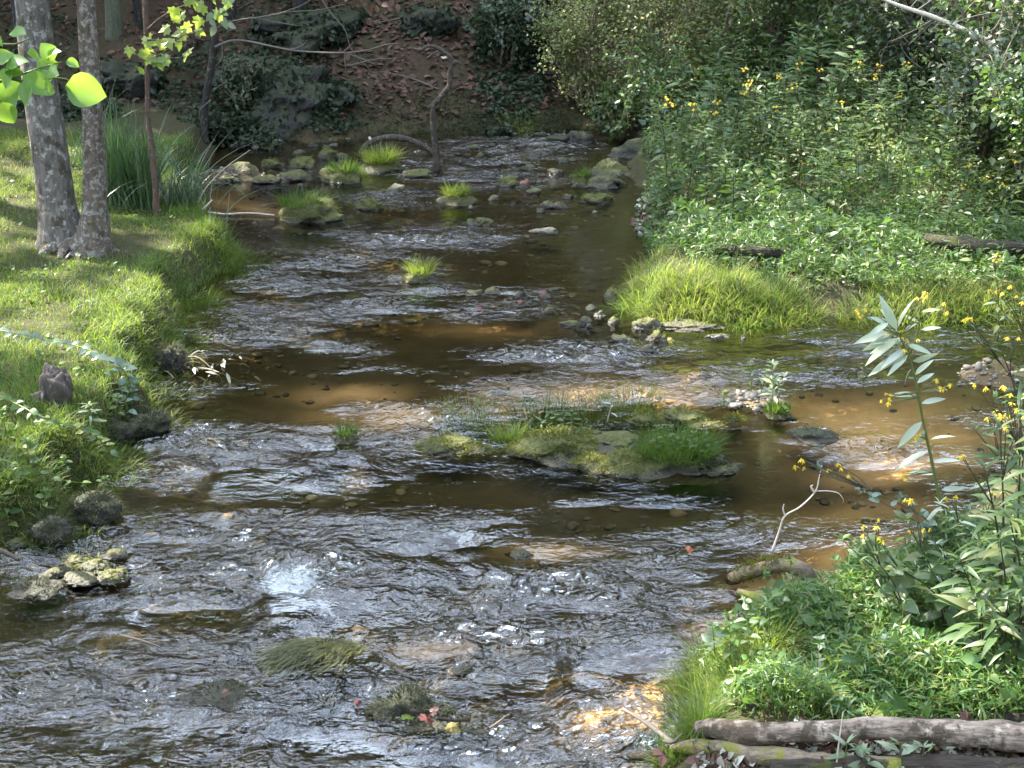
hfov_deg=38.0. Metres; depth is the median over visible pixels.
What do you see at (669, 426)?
marsh weed
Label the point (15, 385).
lawn grass
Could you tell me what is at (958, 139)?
wingstem
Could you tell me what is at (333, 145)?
stone
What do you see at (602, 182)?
stone
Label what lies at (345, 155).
stone
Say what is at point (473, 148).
stone
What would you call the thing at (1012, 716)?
driftwood log
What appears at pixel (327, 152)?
mossy rock
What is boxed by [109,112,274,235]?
sedge clump
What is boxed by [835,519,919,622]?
wingstem
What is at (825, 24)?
shrub
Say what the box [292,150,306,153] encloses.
stone
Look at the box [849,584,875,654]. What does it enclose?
weed plant
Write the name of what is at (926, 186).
wingstem
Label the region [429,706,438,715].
fallen leaf
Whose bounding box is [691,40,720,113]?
wingstem
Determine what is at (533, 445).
mossy rock
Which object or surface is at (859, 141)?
wingstem
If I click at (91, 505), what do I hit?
rock
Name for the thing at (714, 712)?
grass tussock
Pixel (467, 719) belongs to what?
stick
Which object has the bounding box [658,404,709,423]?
mossy rock
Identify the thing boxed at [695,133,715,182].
wingstem
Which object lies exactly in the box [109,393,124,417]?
bank weed
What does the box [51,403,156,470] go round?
grass tussock
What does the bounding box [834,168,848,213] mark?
wingstem
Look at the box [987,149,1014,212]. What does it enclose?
wingstem
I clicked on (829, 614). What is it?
weed plant
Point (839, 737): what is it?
dead stalk
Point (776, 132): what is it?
wingstem
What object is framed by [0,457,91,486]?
trailing vine
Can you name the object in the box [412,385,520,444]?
grass tuft
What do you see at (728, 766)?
log moss
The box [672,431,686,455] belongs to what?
marsh weed
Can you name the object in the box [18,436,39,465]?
bank weed
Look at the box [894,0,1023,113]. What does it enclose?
shrub
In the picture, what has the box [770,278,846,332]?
grass tussock
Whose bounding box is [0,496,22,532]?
bank weed
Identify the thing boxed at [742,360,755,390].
seedling
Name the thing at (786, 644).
grass tussock
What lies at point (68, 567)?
stone
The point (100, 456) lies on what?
grass tussock
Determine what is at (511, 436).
grass tuft
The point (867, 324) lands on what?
grass tussock
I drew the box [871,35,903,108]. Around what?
dead stalk
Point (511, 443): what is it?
mossy rock
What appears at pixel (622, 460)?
mossy rock
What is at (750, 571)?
mossy log
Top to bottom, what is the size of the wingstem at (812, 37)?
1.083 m
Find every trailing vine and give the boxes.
[0,327,141,402]
[0,391,118,456]
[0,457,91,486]
[104,368,136,414]
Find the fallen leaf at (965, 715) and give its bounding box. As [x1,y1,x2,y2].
[959,709,972,720]
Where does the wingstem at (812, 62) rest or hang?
on the ground at (504, 488)
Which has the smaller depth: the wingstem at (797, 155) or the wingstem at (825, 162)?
the wingstem at (825, 162)
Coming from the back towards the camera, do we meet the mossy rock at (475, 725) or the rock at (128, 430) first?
the rock at (128, 430)
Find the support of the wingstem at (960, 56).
on the ground at (504, 488)
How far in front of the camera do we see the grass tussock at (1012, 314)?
11.90 m
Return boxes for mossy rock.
[2,573,67,603]
[175,678,275,712]
[247,636,376,683]
[258,157,285,170]
[275,184,348,230]
[284,154,315,170]
[295,684,355,718]
[316,145,340,160]
[317,153,366,185]
[353,194,384,213]
[363,681,457,738]
[402,168,433,179]
[404,711,498,744]
[411,430,476,456]
[461,440,497,454]
[474,214,493,226]
[492,173,518,188]
[500,440,518,452]
[504,422,600,461]
[536,445,581,467]
[559,450,611,475]
[565,130,596,144]
[568,421,601,434]
[575,191,615,206]
[586,157,630,178]
[599,444,652,479]
[602,283,624,306]
[626,407,665,427]
[644,325,668,344]
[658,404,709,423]
[684,416,728,430]
[704,459,747,477]
[718,410,748,423]
[784,423,841,447]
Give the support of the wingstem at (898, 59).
on the ground at (504, 488)
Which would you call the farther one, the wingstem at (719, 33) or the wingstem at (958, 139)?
the wingstem at (719, 33)
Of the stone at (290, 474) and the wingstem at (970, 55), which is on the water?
the stone at (290, 474)
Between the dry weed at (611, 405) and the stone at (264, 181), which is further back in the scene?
the stone at (264, 181)
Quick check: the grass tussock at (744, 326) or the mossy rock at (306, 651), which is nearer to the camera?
the mossy rock at (306, 651)
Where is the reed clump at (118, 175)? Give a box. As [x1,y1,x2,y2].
[73,95,202,210]
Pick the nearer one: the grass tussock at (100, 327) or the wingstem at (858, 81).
the grass tussock at (100, 327)
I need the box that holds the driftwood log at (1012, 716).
[979,711,1023,722]
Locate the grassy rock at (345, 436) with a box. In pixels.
[331,416,363,444]
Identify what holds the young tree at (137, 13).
on the ground at (504, 488)
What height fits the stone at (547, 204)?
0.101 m
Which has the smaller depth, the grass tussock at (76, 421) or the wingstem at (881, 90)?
the grass tussock at (76, 421)
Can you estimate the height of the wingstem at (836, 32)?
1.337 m
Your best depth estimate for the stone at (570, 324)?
11.77 m
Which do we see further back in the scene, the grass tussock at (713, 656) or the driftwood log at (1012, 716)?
the grass tussock at (713, 656)
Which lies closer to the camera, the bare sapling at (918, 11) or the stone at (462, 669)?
the stone at (462, 669)
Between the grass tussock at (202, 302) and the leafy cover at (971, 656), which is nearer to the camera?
the leafy cover at (971, 656)
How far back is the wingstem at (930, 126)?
15.28 m
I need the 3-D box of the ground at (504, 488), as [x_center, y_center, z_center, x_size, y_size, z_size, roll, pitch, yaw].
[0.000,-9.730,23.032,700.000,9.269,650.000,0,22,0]
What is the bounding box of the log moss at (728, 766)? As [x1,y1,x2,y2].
[700,717,1012,767]
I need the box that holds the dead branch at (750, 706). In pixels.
[714,698,761,709]
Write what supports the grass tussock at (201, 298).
on the ground at (504, 488)
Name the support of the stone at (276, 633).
on the water
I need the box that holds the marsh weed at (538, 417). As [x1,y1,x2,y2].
[531,396,545,431]
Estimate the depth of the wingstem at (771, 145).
15.91 m
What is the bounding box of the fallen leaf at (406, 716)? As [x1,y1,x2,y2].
[401,714,413,719]
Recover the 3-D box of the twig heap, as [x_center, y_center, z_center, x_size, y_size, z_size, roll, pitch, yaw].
[-2.294,-0.124,10.967,0.723,0.238,0.793,-18,28,-37]
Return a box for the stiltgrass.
[687,497,1023,721]
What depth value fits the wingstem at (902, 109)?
14.75 m
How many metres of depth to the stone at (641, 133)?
17.79 m
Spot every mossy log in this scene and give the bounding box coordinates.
[670,738,900,767]
[725,552,817,591]
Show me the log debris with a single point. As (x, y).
(723, 762)
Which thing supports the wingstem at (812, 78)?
on the ground at (504, 488)
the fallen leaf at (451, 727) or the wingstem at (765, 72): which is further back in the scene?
the wingstem at (765, 72)
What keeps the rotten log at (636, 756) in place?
on the ground at (504, 488)
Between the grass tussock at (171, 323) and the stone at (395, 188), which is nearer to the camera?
the grass tussock at (171, 323)
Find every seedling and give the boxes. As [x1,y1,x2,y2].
[71,297,83,317]
[76,401,105,434]
[87,298,97,316]
[718,389,731,410]
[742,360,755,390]
[825,733,871,758]
[848,742,883,767]
[874,737,918,767]
[911,739,934,755]
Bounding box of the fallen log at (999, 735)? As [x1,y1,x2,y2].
[694,716,1023,752]
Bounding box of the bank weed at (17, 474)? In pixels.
[2,464,26,505]
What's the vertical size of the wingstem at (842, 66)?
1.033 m
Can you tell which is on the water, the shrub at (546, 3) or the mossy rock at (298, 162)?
the mossy rock at (298, 162)
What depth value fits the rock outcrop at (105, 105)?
17.42 m
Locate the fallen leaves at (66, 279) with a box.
[0,139,171,415]
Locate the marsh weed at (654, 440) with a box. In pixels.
[649,424,664,450]
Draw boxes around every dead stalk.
[197,150,249,203]
[836,710,844,762]
[854,55,896,117]
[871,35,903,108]
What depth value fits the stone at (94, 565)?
8.14 m
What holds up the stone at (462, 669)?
on the water
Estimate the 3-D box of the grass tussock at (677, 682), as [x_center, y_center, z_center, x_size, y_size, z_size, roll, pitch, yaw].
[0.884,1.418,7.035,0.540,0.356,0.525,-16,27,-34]
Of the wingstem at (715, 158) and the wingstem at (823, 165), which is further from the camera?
the wingstem at (715, 158)
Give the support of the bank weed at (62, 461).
on the ground at (504, 488)
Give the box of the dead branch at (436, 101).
[409,44,460,176]
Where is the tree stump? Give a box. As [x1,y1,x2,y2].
[33,362,72,407]
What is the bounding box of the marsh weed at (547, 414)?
[541,394,554,434]
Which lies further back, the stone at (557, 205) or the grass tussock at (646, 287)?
the stone at (557, 205)
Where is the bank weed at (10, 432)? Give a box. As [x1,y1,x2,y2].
[0,405,16,438]
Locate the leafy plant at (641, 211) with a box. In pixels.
[629,182,698,251]
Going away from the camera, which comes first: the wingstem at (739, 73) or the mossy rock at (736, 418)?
the mossy rock at (736, 418)
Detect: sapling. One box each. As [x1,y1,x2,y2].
[0,26,106,122]
[124,0,232,214]
[199,0,399,143]
[869,0,1023,81]
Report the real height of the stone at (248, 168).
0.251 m
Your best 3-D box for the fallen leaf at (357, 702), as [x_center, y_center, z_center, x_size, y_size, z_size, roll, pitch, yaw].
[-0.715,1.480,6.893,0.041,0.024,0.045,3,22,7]
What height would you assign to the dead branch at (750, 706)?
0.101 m
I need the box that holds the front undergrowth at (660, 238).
[639,172,1023,293]
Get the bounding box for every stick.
[0,548,19,561]
[119,634,159,647]
[210,212,273,214]
[435,716,469,721]
[489,716,504,728]
[621,707,674,743]
[663,733,682,743]
[664,548,679,555]
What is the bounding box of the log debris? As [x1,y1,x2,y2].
[684,714,1023,767]
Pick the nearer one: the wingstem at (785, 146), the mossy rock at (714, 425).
the mossy rock at (714, 425)
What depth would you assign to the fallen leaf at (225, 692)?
6.95 m
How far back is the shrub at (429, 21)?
19.48 m
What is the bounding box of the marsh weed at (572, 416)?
[565,404,577,429]
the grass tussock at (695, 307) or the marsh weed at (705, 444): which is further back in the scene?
the grass tussock at (695, 307)
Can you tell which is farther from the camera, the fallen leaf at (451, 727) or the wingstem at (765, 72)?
the wingstem at (765, 72)
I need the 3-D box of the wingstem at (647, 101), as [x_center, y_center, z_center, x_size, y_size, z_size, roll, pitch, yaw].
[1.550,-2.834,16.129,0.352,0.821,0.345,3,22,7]
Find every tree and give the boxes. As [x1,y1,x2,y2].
[10,0,17,49]
[14,0,119,261]
[104,0,122,41]
[132,0,142,31]
[227,0,236,20]
[292,0,307,10]
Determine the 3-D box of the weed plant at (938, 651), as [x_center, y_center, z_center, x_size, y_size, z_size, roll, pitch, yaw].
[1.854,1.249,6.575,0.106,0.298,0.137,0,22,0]
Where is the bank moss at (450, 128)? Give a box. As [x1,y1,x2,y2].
[284,82,638,144]
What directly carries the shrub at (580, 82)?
on the ground at (504, 488)
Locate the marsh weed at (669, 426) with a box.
[660,424,675,449]
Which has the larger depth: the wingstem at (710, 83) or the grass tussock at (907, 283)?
the wingstem at (710, 83)
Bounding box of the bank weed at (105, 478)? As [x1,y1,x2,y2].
[96,475,112,492]
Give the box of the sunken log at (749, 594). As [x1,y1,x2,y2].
[736,588,794,604]
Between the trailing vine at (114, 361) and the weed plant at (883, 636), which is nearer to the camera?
the weed plant at (883, 636)
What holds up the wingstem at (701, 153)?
on the ground at (504, 488)
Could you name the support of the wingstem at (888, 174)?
on the ground at (504, 488)
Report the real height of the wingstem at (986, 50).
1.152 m
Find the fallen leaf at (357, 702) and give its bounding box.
[353,699,362,707]
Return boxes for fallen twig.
[330,51,375,65]
[349,58,397,66]
[376,17,400,23]
[380,71,438,89]
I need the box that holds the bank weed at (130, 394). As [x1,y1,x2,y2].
[126,380,142,408]
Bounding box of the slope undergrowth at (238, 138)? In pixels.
[0,0,559,150]
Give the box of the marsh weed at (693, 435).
[682,430,699,449]
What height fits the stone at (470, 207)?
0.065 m
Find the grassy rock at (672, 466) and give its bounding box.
[618,406,735,486]
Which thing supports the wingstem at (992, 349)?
on the ground at (504, 488)
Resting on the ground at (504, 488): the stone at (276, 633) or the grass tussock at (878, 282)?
the grass tussock at (878, 282)
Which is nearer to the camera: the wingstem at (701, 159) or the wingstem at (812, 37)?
the wingstem at (701, 159)
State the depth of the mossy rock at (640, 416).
10.00 m
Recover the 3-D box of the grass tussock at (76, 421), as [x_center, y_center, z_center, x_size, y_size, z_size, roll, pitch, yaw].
[-2.686,0.371,9.323,0.658,0.551,0.681,-14,26,-31]
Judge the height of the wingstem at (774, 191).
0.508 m
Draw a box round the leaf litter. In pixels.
[0,0,794,131]
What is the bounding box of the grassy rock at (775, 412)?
[754,395,796,421]
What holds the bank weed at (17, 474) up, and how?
on the ground at (504, 488)
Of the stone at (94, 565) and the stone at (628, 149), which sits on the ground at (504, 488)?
the stone at (628, 149)
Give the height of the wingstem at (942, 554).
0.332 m
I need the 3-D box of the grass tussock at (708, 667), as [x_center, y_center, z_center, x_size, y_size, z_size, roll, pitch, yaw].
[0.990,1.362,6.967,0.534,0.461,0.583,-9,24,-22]
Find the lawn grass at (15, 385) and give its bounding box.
[0,126,248,549]
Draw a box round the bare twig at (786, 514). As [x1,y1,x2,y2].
[771,466,843,552]
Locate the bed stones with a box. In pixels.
[0,132,1023,767]
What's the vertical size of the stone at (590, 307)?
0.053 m
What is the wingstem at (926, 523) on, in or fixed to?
on the ground at (504, 488)
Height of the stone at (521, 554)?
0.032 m
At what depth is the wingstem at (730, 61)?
17.02 m
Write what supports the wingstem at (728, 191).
on the ground at (504, 488)
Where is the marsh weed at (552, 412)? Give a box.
[547,397,563,432]
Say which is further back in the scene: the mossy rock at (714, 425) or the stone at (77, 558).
the mossy rock at (714, 425)
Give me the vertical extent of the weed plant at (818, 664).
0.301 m
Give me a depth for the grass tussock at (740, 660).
6.79 m
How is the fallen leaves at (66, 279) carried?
on the ground at (504, 488)
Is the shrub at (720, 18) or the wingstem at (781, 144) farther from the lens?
the shrub at (720, 18)
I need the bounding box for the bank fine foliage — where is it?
[628,3,1023,219]
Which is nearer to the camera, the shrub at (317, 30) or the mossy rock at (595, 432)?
the mossy rock at (595, 432)
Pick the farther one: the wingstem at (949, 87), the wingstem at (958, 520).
the wingstem at (949, 87)
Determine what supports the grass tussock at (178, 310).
on the ground at (504, 488)
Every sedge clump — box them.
[19,76,140,169]
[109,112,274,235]
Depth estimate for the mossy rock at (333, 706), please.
6.93 m
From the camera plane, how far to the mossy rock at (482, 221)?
14.51 m
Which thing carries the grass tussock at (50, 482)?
on the ground at (504, 488)
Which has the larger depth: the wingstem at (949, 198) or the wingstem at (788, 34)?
the wingstem at (788, 34)
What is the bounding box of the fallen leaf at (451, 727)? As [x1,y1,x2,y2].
[444,722,460,735]
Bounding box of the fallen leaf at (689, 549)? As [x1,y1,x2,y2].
[685,546,693,553]
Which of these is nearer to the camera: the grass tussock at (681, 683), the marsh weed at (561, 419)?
the grass tussock at (681, 683)
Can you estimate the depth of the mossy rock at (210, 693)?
6.99 m
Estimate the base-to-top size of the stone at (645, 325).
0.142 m
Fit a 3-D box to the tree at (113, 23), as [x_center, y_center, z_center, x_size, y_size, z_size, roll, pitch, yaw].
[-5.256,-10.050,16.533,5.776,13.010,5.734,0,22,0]
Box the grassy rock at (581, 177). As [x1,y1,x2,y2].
[571,165,592,190]
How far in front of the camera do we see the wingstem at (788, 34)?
18.09 m
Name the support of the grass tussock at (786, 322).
on the ground at (504, 488)
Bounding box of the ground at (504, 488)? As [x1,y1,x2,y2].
[0,0,1023,767]
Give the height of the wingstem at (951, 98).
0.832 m
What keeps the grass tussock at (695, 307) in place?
on the ground at (504, 488)
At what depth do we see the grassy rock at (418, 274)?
12.87 m
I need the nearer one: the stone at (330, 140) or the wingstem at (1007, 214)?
the wingstem at (1007, 214)
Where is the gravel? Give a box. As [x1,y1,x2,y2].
[198,166,1023,415]
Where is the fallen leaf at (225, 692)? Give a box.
[221,689,230,696]
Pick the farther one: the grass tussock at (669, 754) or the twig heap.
the twig heap
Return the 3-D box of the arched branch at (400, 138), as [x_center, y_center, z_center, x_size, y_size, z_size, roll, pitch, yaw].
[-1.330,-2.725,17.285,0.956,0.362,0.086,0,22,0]
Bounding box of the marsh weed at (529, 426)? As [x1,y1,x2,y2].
[519,399,532,431]
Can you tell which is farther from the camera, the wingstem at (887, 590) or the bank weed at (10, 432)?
the bank weed at (10, 432)
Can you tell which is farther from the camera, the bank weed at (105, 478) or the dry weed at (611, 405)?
the dry weed at (611, 405)
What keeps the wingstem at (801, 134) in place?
on the ground at (504, 488)
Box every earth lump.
[21,506,82,546]
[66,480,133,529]
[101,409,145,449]
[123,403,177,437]
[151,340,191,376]
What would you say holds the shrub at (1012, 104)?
on the ground at (504, 488)
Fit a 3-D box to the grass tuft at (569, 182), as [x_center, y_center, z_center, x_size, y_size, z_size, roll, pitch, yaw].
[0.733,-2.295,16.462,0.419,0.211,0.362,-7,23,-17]
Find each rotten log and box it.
[631,751,656,762]
[694,244,791,257]
[769,753,1023,767]
[924,233,1023,254]
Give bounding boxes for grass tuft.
[342,158,372,178]
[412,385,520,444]
[480,416,539,446]
[490,383,587,433]
[540,384,629,430]
[563,169,589,185]
[571,378,675,432]
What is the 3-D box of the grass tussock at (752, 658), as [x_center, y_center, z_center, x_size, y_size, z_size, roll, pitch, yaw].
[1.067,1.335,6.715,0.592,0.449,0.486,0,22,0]
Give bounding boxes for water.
[0,124,1023,767]
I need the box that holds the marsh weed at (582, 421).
[574,406,590,433]
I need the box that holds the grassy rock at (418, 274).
[400,250,444,284]
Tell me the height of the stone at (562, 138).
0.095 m
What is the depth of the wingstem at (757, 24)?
17.67 m
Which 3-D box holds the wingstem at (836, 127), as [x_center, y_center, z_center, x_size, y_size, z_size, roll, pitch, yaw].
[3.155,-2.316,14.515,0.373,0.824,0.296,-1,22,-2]
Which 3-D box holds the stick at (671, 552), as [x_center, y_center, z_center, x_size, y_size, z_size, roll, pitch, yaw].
[0.887,0.936,8.256,0.092,0.034,0.021,-7,23,-16]
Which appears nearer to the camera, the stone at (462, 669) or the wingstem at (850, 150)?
the stone at (462, 669)
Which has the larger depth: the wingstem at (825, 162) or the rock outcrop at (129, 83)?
the rock outcrop at (129, 83)
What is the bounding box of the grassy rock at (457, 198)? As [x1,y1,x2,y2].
[433,179,477,210]
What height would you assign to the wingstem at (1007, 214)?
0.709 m
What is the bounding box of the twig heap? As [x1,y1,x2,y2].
[149,350,260,399]
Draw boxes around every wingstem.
[641,85,669,154]
[641,90,661,154]
[650,96,686,198]
[656,166,681,214]
[660,146,684,197]
[663,49,699,136]
[667,35,698,125]
[668,102,700,167]
[672,106,693,172]
[675,93,707,166]
[678,100,719,200]
[685,143,707,200]
[686,32,713,100]
[689,103,720,204]
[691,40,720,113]
[691,127,712,181]
[694,173,716,209]
[695,53,728,138]
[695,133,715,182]
[697,69,727,146]
[700,144,725,193]
[701,38,727,105]
[701,114,726,170]
[702,46,737,147]
[704,102,720,150]
[705,111,734,214]
[707,151,734,206]
[712,29,745,112]
[714,154,737,207]
[718,170,745,220]
[719,35,749,125]
[719,89,753,167]
[722,73,761,163]
[725,65,753,131]
[726,30,758,121]
[727,4,774,103]
[727,39,762,113]
[730,26,752,90]
[737,79,763,177]
[739,2,782,107]
[740,97,769,156]
[742,68,771,166]
[749,78,780,159]
[755,38,785,109]
[756,110,788,186]
[757,81,786,159]
[758,49,785,129]
[759,163,786,214]
[761,79,789,153]
[764,104,801,188]
[765,148,791,204]
[768,16,793,81]
[768,62,802,154]
[769,74,792,163]
[769,173,790,212]
[770,73,800,135]
[773,7,811,99]
[773,106,794,182]
[774,34,814,120]
[777,39,816,121]
[781,21,818,109]
[781,89,811,164]
[785,66,811,152]
[786,33,818,130]
[786,83,813,162]
[787,115,812,175]
[788,111,813,180]
[789,23,820,97]
[792,9,826,81]
[793,458,962,553]
[796,21,826,93]
[798,37,824,101]
[798,88,838,171]
[799,25,837,133]
[802,27,840,106]
[804,64,841,144]
[805,127,832,195]
[806,137,838,207]
[807,148,836,201]
[812,97,842,168]
[812,147,837,195]
[815,151,839,209]
[817,68,842,142]
[818,104,851,183]
[819,38,854,133]
[820,4,863,109]
[823,36,869,132]
[827,49,844,119]
[829,43,854,121]
[829,101,848,166]
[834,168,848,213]
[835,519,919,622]
[840,50,872,127]
[840,123,868,192]
[841,125,857,181]
[842,55,875,132]
[844,78,889,156]
[847,61,870,143]
[848,73,884,147]
[848,123,868,176]
[849,145,867,203]
[854,291,964,533]
[856,10,907,110]
[857,498,959,634]
[860,63,896,152]
[870,7,898,72]
[872,134,901,205]
[873,97,899,165]
[878,61,911,147]
[878,71,912,168]
[882,21,911,105]
[883,132,917,201]
[887,64,926,147]
[890,93,911,166]
[895,153,918,208]
[906,109,932,176]
[908,0,946,89]
[909,528,966,593]
[910,79,939,154]
[917,112,959,194]
[921,145,938,202]
[923,87,947,156]
[925,67,964,153]
[928,60,967,152]
[929,525,1023,678]
[930,116,956,185]
[934,492,1001,567]
[935,69,959,143]
[935,98,972,178]
[937,184,966,234]
[939,133,976,201]
[940,162,974,225]
[942,35,973,104]
[943,154,980,220]
[945,285,1023,476]
[948,113,978,181]
[949,379,1023,615]
[953,40,988,100]
[959,1,994,57]
[959,383,1023,514]
[961,177,990,234]
[961,556,1023,683]
[962,408,1023,656]
[965,182,984,225]
[974,46,990,77]
[978,17,997,68]
[981,253,1016,346]
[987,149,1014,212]
[989,159,1023,240]
[997,182,1017,265]
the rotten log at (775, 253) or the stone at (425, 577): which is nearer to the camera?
the stone at (425, 577)
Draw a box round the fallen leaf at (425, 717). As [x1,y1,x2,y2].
[418,714,433,724]
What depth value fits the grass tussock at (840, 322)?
11.99 m
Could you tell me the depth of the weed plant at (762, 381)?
10.19 m
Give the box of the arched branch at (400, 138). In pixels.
[357,134,432,159]
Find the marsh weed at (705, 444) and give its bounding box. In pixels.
[697,431,709,451]
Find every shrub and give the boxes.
[205,48,267,109]
[450,0,558,69]
[495,107,547,136]
[519,0,572,46]
[523,0,654,114]
[546,0,755,127]
[579,66,652,142]
[603,13,714,129]
[636,0,779,109]
[665,0,806,76]
[700,0,826,106]
[765,0,939,102]
[811,0,994,117]
[816,0,951,78]
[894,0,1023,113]
[917,0,1023,176]
[952,49,1023,213]
[966,2,1023,76]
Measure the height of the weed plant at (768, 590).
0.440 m
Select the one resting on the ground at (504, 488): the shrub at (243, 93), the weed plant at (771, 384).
the shrub at (243, 93)
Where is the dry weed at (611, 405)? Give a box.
[601,389,617,422]
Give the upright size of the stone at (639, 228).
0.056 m
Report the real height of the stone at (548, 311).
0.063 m
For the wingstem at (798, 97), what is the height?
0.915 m
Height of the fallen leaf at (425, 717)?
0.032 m
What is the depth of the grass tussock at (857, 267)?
12.48 m
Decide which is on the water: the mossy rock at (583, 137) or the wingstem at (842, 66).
the mossy rock at (583, 137)
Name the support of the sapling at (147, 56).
on the ground at (504, 488)
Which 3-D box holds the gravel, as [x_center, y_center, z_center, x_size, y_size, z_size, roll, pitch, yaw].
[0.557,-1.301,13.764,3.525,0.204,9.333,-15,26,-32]
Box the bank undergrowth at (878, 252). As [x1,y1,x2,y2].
[633,17,1023,292]
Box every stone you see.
[9,537,28,547]
[36,566,65,578]
[57,561,79,572]
[62,550,90,566]
[63,570,98,586]
[76,552,110,573]
[94,564,137,585]
[99,548,127,561]
[213,175,234,185]
[226,162,259,174]
[229,143,238,148]
[232,177,241,182]
[250,174,280,187]
[251,146,258,151]
[251,471,260,477]
[264,630,280,638]
[265,613,298,631]
[276,169,315,184]
[282,469,302,478]
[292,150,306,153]
[304,164,313,168]
[308,142,317,147]
[325,138,333,143]
[327,143,337,147]
[337,152,348,157]
[386,183,406,195]
[408,571,447,584]
[451,664,477,675]
[466,218,475,226]
[466,289,485,296]
[468,205,474,210]
[469,145,479,150]
[476,152,483,157]
[484,287,501,295]
[486,195,499,200]
[504,549,533,559]
[510,300,528,306]
[515,291,530,300]
[518,178,531,189]
[519,164,537,170]
[526,188,541,194]
[528,154,541,159]
[529,227,560,235]
[536,208,545,213]
[538,290,550,299]
[539,200,555,209]
[542,307,553,314]
[546,135,568,142]
[546,168,563,178]
[553,201,568,209]
[556,157,569,163]
[558,320,579,328]
[562,194,573,199]
[568,157,579,161]
[575,173,626,190]
[578,316,591,328]
[585,304,597,311]
[585,323,592,328]
[590,431,641,456]
[593,310,606,319]
[605,138,645,160]
[607,316,619,325]
[608,333,637,345]
[632,317,664,334]
[634,226,645,230]
[637,344,655,352]
[638,127,652,137]
[660,319,727,333]
[703,333,730,339]
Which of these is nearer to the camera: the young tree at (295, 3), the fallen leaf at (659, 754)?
the fallen leaf at (659, 754)
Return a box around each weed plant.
[701,621,724,653]
[716,609,742,663]
[734,594,760,658]
[756,368,770,397]
[757,643,772,670]
[758,359,781,404]
[758,569,780,643]
[767,372,786,402]
[783,554,809,630]
[785,604,806,658]
[805,634,825,674]
[818,554,848,638]
[836,610,853,667]
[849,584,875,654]
[873,633,895,686]
[892,594,911,657]
[919,635,944,679]
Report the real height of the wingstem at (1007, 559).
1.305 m
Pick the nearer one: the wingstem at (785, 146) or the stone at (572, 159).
the wingstem at (785, 146)
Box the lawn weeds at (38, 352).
[0,128,238,489]
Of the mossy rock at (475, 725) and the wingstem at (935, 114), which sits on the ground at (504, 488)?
the wingstem at (935, 114)
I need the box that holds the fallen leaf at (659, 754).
[651,747,670,767]
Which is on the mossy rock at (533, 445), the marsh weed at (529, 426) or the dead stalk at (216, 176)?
the marsh weed at (529, 426)
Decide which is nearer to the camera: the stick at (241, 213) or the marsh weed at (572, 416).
the marsh weed at (572, 416)
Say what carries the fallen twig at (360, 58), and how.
on the ground at (504, 488)
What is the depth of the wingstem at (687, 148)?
15.47 m
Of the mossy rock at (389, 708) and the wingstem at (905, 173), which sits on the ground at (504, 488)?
the wingstem at (905, 173)
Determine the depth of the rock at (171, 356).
10.89 m
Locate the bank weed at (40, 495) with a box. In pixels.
[33,486,54,516]
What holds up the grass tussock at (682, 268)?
on the ground at (504, 488)
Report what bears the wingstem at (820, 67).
on the ground at (504, 488)
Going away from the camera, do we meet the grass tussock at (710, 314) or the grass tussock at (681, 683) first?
the grass tussock at (681, 683)
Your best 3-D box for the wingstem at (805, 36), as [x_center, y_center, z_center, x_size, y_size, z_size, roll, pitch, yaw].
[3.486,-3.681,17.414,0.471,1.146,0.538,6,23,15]
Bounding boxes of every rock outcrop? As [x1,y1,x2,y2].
[62,100,129,123]
[76,55,170,101]
[176,107,237,143]
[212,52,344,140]
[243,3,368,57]
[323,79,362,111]
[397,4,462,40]
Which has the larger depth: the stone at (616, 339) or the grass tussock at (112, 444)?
the stone at (616, 339)
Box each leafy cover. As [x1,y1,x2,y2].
[635,26,1023,287]
[680,494,1023,718]
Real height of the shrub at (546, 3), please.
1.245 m
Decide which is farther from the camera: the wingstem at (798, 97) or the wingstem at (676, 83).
the wingstem at (676, 83)
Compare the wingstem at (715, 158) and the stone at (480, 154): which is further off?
the stone at (480, 154)
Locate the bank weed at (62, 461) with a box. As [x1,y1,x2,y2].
[54,455,72,478]
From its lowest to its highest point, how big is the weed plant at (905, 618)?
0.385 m
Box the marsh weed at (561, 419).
[558,402,572,429]
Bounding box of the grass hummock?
[352,141,410,174]
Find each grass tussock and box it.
[0,442,76,527]
[0,455,116,554]
[0,456,89,559]
[0,457,108,543]
[0,471,78,560]
[7,413,115,494]
[8,415,122,497]
[12,447,123,529]
[22,397,144,486]
[33,397,158,493]
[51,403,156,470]
[62,311,176,388]
[62,382,166,456]
[83,356,203,438]
[87,309,162,365]
[92,322,192,392]
[106,303,207,373]
[107,342,202,412]
[108,292,188,345]
[126,287,204,354]
[129,246,231,309]
[131,285,213,351]
[136,271,217,331]
[149,249,234,313]
[152,239,233,297]
[158,197,245,244]
[169,216,246,273]
[181,225,261,284]
[186,217,262,272]
[199,213,282,269]
[597,266,683,320]
[606,255,690,314]
[607,238,691,299]
[619,238,674,279]
[622,720,679,753]
[624,269,706,333]
[632,720,710,767]
[637,251,717,294]
[637,253,745,320]
[638,659,720,733]
[640,674,757,757]
[641,644,725,715]
[653,629,732,690]
[658,616,744,692]
[662,651,754,727]
[665,258,748,335]
[671,635,779,712]
[672,632,778,704]
[680,616,767,681]
[685,252,771,297]
[686,625,800,709]
[687,249,778,331]
[695,610,815,678]
[698,262,792,339]
[715,600,817,662]
[730,249,830,325]
[738,268,826,336]
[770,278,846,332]
[825,245,869,274]
[831,284,882,332]
[838,272,920,332]
[857,269,905,297]
[858,263,941,327]
[874,273,958,339]
[903,253,993,331]
[912,274,992,335]
[948,263,1022,324]
[957,282,1019,334]
[987,282,1023,333]
[989,269,1023,322]

